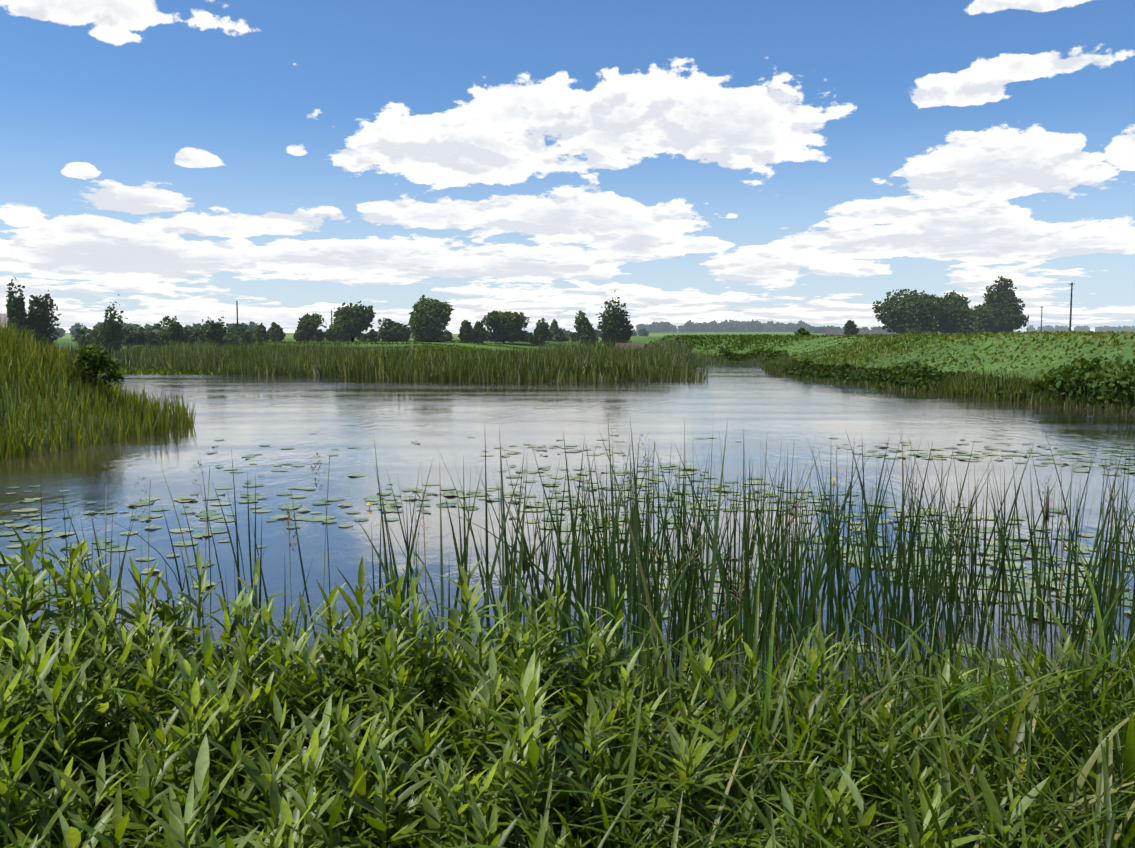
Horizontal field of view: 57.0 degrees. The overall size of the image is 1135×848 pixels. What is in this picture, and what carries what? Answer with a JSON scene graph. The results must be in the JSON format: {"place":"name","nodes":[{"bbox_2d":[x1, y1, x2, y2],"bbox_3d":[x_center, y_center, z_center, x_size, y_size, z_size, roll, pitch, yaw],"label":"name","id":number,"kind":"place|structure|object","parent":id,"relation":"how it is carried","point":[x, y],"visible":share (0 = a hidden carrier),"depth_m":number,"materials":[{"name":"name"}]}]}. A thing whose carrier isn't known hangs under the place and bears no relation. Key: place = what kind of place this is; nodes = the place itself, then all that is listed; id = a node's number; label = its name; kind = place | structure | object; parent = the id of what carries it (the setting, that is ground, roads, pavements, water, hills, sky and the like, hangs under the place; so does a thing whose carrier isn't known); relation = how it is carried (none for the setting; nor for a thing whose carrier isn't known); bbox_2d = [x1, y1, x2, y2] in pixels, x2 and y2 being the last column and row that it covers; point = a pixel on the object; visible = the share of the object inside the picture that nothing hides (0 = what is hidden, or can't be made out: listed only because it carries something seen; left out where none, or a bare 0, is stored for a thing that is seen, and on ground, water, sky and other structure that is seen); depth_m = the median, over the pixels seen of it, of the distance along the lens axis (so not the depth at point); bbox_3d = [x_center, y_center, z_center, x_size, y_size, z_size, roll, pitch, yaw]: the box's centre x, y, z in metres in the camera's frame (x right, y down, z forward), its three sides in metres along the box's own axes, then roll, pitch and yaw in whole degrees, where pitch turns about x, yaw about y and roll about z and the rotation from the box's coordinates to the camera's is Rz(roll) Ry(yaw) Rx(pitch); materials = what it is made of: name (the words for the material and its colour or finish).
{"place":"outdoors","nodes":[
{"label":"outdoors","id":0,"kind":"place"},
{"bbox_2d":[0,362,1134,711],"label":"pond water","id":1,"kind":"structure","parent":0,"point":[462,426],"depth_m":22.37,"materials":[{"name":"blue liquid"}]},
{"bbox_2d":[0,433,1134,694],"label":"water lily pads","id":2,"kind":"object","parent":1,"relation":"on","point":[212,515],"visible":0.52,"depth_m":16.38,"materials":[{"name":"green plant"}]},
{"bbox_2d":[0,331,1134,721],"bbox_3d":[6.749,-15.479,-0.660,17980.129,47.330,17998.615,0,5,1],"label":"ground","id":3,"kind":"structure","parent":0,"point":[814,343],"depth_m":66.96,"materials":[{"name":"green plant"}]},
{"bbox_2d":[0,314,29,332],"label":"house","id":4,"kind":"structure","parent":3,"relation":"on","point":[2,317],"depth_m":133.84,"materials":[{"name":"stone"}]},
{"bbox_2d":[6,278,31,340],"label":"tree","id":5,"kind":"object","parent":3,"relation":"on","point":[16,308],"visible":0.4,"depth_m":109.32,"materials":[{"name":"green plant"}]},
{"bbox_2d":[27,290,60,346],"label":"tree","id":6,"kind":"object","parent":3,"relation":"on","point":[40,318],"visible":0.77,"depth_m":111.58,"materials":[{"name":"green plant"}]},
{"bbox_2d":[64,342,123,389],"bbox_3d":[-14.609,-1.660,32.376,1.608,1.741,1.510,0,5,1],"label":"bank shrub","id":7,"kind":"object","parent":3,"relation":"on","point":[84,354],"visible":0.96,"depth_m":32.23,"materials":[{"name":"green plant"}]},
{"bbox_2d":[0,315,198,460],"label":"bank grass","id":8,"kind":"structure","parent":3,"relation":"on","point":[25,358],"depth_m":30.20,"materials":[{"name":"green plant"}]},
{"bbox_2d":[95,294,127,357],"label":"tree","id":9,"kind":"object","parent":3,"relation":"on","point":[111,334],"visible":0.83,"depth_m":119.62,"materials":[{"name":"green plant"}]},
{"bbox_2d":[51,321,258,337],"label":"wood","id":10,"kind":"object","parent":3,"relation":"on","point":[252,325],"visible":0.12,"depth_m":391.19,"materials":[{"name":"green plant"}]},
{"bbox_2d":[71,323,263,347],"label":"trees","id":11,"kind":"object","parent":3,"relation":"on","point":[234,334],"visible":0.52,"depth_m":130.32,"materials":[{"name":"green plant"}]},
{"bbox_2d":[158,316,185,348],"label":"tree","id":12,"kind":"object","parent":3,"relation":"on","point":[176,334],"visible":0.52,"depth_m":119.39,"materials":[{"name":"green plant"}]},
{"bbox_2d":[37,340,386,371],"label":"reed bed","id":13,"kind":"object","parent":3,"relation":"on","point":[133,352],"visible":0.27,"depth_m":100.93,"materials":[{"name":"green plant"}]},
{"bbox_2d":[202,316,230,348],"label":"tree","id":14,"kind":"object","parent":3,"relation":"on","point":[214,332],"visible":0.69,"depth_m":119.51,"materials":[{"name":"green plant"}]},
{"bbox_2d":[236,301,237,326],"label":"utility pole","id":15,"kind":"object","parent":3,"relation":"on","point":[237,311],"visible":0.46,"depth_m":259.25,"materials":[{"name":"brown wood"}]},
{"bbox_2d":[255,323,268,341],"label":"tree","id":16,"kind":"object","parent":3,"relation":"on","point":[261,330],"visible":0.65,"depth_m":149.43,"materials":[{"name":"green plant"}]},
{"bbox_2d":[266,322,285,341],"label":"tree","id":17,"kind":"object","parent":3,"relation":"on","point":[274,330],"visible":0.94,"depth_m":149.21,"materials":[{"name":"green plant"}]},
{"bbox_2d":[293,313,323,341],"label":"tree","id":18,"kind":"object","parent":3,"relation":"on","point":[308,326],"visible":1,"depth_m":148.67,"materials":[{"name":"green plant"}]},
{"bbox_2d":[323,300,375,341],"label":"tree","id":19,"kind":"object","parent":3,"relation":"on","point":[351,322],"visible":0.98,"depth_m":147.75,"materials":[{"name":"green plant"}]},
{"bbox_2d":[377,317,411,341],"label":"tree","id":20,"kind":"object","parent":3,"relation":"on","point":[393,330],"visible":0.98,"depth_m":153.64,"materials":[{"name":"green plant"}]},
{"bbox_2d":[148,335,695,381],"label":"reed bed","id":21,"kind":"object","parent":3,"relation":"on","point":[596,361],"visible":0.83,"depth_m":76.29,"materials":[{"name":"green plant"}]},
{"bbox_2d":[130,347,715,382],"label":"reeds","id":22,"kind":"object","parent":3,"relation":"on","point":[476,375],"visible":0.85,"depth_m":70.79,"materials":[{"name":"green plant"}]},
{"bbox_2d":[409,295,454,341],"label":"tree","id":23,"kind":"object","parent":3,"relation":"on","point":[429,319],"visible":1,"depth_m":147.57,"materials":[{"name":"green plant"}]},
{"bbox_2d":[293,328,579,341],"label":"hedge","id":24,"kind":"object","parent":3,"relation":"on","point":[557,336],"visible":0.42,"depth_m":163.94,"materials":[{"name":"green plant"}]},
{"bbox_2d":[458,320,473,341],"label":"tree","id":25,"kind":"object","parent":3,"relation":"on","point":[464,335],"visible":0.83,"depth_m":149.04,"materials":[{"name":"green plant"}]},
{"bbox_2d":[470,321,486,342],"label":"tree","id":26,"kind":"object","parent":3,"relation":"on","point":[478,334],"visible":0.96,"depth_m":149.17,"materials":[{"name":"green plant"}]},
{"bbox_2d":[481,310,529,343],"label":"tree","id":27,"kind":"object","parent":3,"relation":"on","point":[504,325],"visible":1,"depth_m":148.51,"materials":[{"name":"green plant"}]},
{"bbox_2d":[85,332,994,374],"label":"grass","id":28,"kind":"structure","parent":3,"relation":"on","point":[748,339],"depth_m":130.87,"materials":[{"name":"green plant"}]},
{"bbox_2d":[529,318,550,345],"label":"tree","id":29,"kind":"object","parent":3,"relation":"on","point":[541,333],"visible":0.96,"depth_m":148.90,"materials":[{"name":"green plant"}]},
{"bbox_2d":[549,319,558,330],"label":"tree","id":30,"kind":"object","parent":3,"relation":"on","point":[554,325],"visible":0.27,"depth_m":198.76,"materials":[{"name":"green plant"}]},
{"bbox_2d":[0,527,1125,847],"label":"broadleaf weeds","id":31,"kind":"object","parent":3,"relation":"on","point":[178,753],"visible":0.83,"depth_m":2.48,"materials":[{"name":"green plant"}]},
{"bbox_2d":[6,417,1134,759],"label":"reeds","id":32,"kind":"object","parent":3,"relation":"on","point":[684,573],"visible":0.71,"depth_m":7.55,"materials":[{"name":"green plant"}]},
{"bbox_2d":[522,487,1048,677],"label":"reeds","id":33,"kind":"object","parent":32,"relation":"attached to","point":[1046,519],"visible":0.46,"depth_m":7.53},
{"bbox_2d":[7,549,1134,847],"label":"bank grass","id":34,"kind":"structure","parent":3,"relation":"on","point":[909,703],"depth_m":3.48,"materials":[{"name":"green plant"}]},
{"bbox_2d":[514,328,649,337],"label":"wood","id":35,"kind":"object","parent":3,"relation":"on","point":[643,332],"visible":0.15,"depth_m":417.26,"materials":[{"name":"green plant"}]},
{"bbox_2d":[573,310,598,345],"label":"tree","id":36,"kind":"object","parent":3,"relation":"on","point":[584,328],"visible":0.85,"depth_m":148.75,"materials":[{"name":"green plant"}]},
{"bbox_2d":[596,290,633,348],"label":"tree","id":37,"kind":"object","parent":3,"relation":"on","point":[615,325],"visible":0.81,"depth_m":138.59,"materials":[{"name":"green plant"}]},
{"bbox_2d":[109,330,1134,390],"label":"field","id":38,"kind":"structure","parent":3,"relation":"on","point":[889,343],"depth_m":74.03,"materials":[{"name":"green plant"}]},
{"bbox_2d":[148,442,1103,710],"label":"flowering grass stems","id":39,"kind":"object","parent":3,"relation":"on","point":[620,554],"depth_m":7.49,"materials":[{"name":"green plant"}]},
{"bbox_2d":[130,433,1121,604],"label":"grass panicles","id":40,"kind":"object","parent":39,"relation":"on","point":[288,514],"depth_m":7.09,"materials":[{"name":"plant"}]},
{"bbox_2d":[614,343,646,349],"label":"shed","id":41,"kind":"structure","parent":3,"relation":"on","point":[641,344],"depth_m":117.06,"materials":[{"name":"grey"}]},
{"bbox_2d":[635,319,809,332],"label":"wood","id":42,"kind":"object","parent":3,"relation":"on","point":[711,326],"visible":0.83,"depth_m":860.55,"materials":[{"name":"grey plant"}]},
{"bbox_2d":[729,320,785,331],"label":"wood","id":43,"kind":"object","parent":3,"relation":"on","point":[767,327],"visible":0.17,"depth_m":905.53,"materials":[{"name":"green plant"}]},
{"bbox_2d":[794,327,809,335],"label":"bush","id":44,"kind":"object","parent":3,"relation":"on","point":[800,331],"visible":0.73,"depth_m":164.60,"materials":[{"name":"green plant"}]},
{"bbox_2d":[807,325,891,332],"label":"wood","id":45,"kind":"object","parent":3,"relation":"on","point":[814,329],"visible":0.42,"depth_m":693.38,"materials":[{"name":"green plant"}]},
{"bbox_2d":[844,320,860,334],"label":"tree","id":46,"kind":"object","parent":3,"relation":"on","point":[850,326],"visible":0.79,"depth_m":168.43,"materials":[{"name":"green plant"}]},
{"bbox_2d":[871,386,885,389],"bbox_3d":[17.050,-1.713,57.459,1.067,0.850,1.037,3,5,28],"label":"bush","id":47,"kind":"object","parent":3,"relation":"on","point":[881,387],"visible":0.06,"depth_m":57.33,"materials":[{"name":"green plant"}]},
{"bbox_2d":[872,289,944,333],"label":"tree","id":48,"kind":"object","parent":3,"relation":"on","point":[910,312],"visible":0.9,"depth_m":167.13,"materials":[{"name":"green plant"}]},
{"bbox_2d":[715,352,1134,412],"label":"reeds","id":49,"kind":"object","parent":3,"relation":"on","point":[962,383],"visible":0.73,"depth_m":48.90,"materials":[{"name":"green plant"}]},
{"bbox_2d":[718,346,1134,406],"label":"bank scrub","id":50,"kind":"object","parent":3,"relation":"on","point":[1068,377],"visible":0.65,"depth_m":51.35,"materials":[{"name":"green plant"}]},
{"bbox_2d":[934,290,985,333],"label":"tree","id":51,"kind":"object","parent":3,"relation":"on","point":[956,316],"visible":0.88,"depth_m":171.31,"materials":[{"name":"green plant"}]},
{"bbox_2d":[970,304,996,333],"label":"tree","id":52,"kind":"object","parent":3,"relation":"on","point":[983,313],"visible":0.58,"depth_m":175.28,"materials":[{"name":"green plant"}]},
{"bbox_2d":[977,275,1028,332],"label":"tree","id":53,"kind":"object","parent":3,"relation":"on","point":[1002,302],"visible":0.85,"depth_m":177.04,"materials":[{"name":"green plant"}]},
{"bbox_2d":[1068,282,1074,331],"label":"utility pole","id":54,"kind":"object","parent":3,"relation":"on","point":[1069,327],"visible":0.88,"depth_m":227.55,"materials":[{"name":"brown wood"}]},
{"bbox_2d":[1026,325,1134,331],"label":"wood","id":55,"kind":"object","parent":3,"relation":"on","point":[1049,328],"visible":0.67,"depth_m":1152.96,"materials":[{"name":"green plant"}]},
{"bbox_2d":[0,0,1134,333],"label":"sky","id":56,"kind":"structure","parent":0,"point":[811,162],"materials":[{"name":"blue"}]},
{"bbox_2d":[825,330,898,334],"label":"treeline","id":57,"kind":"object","parent":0,"point":[841,332],"depth_m":334.73,"materials":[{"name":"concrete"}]}
]}

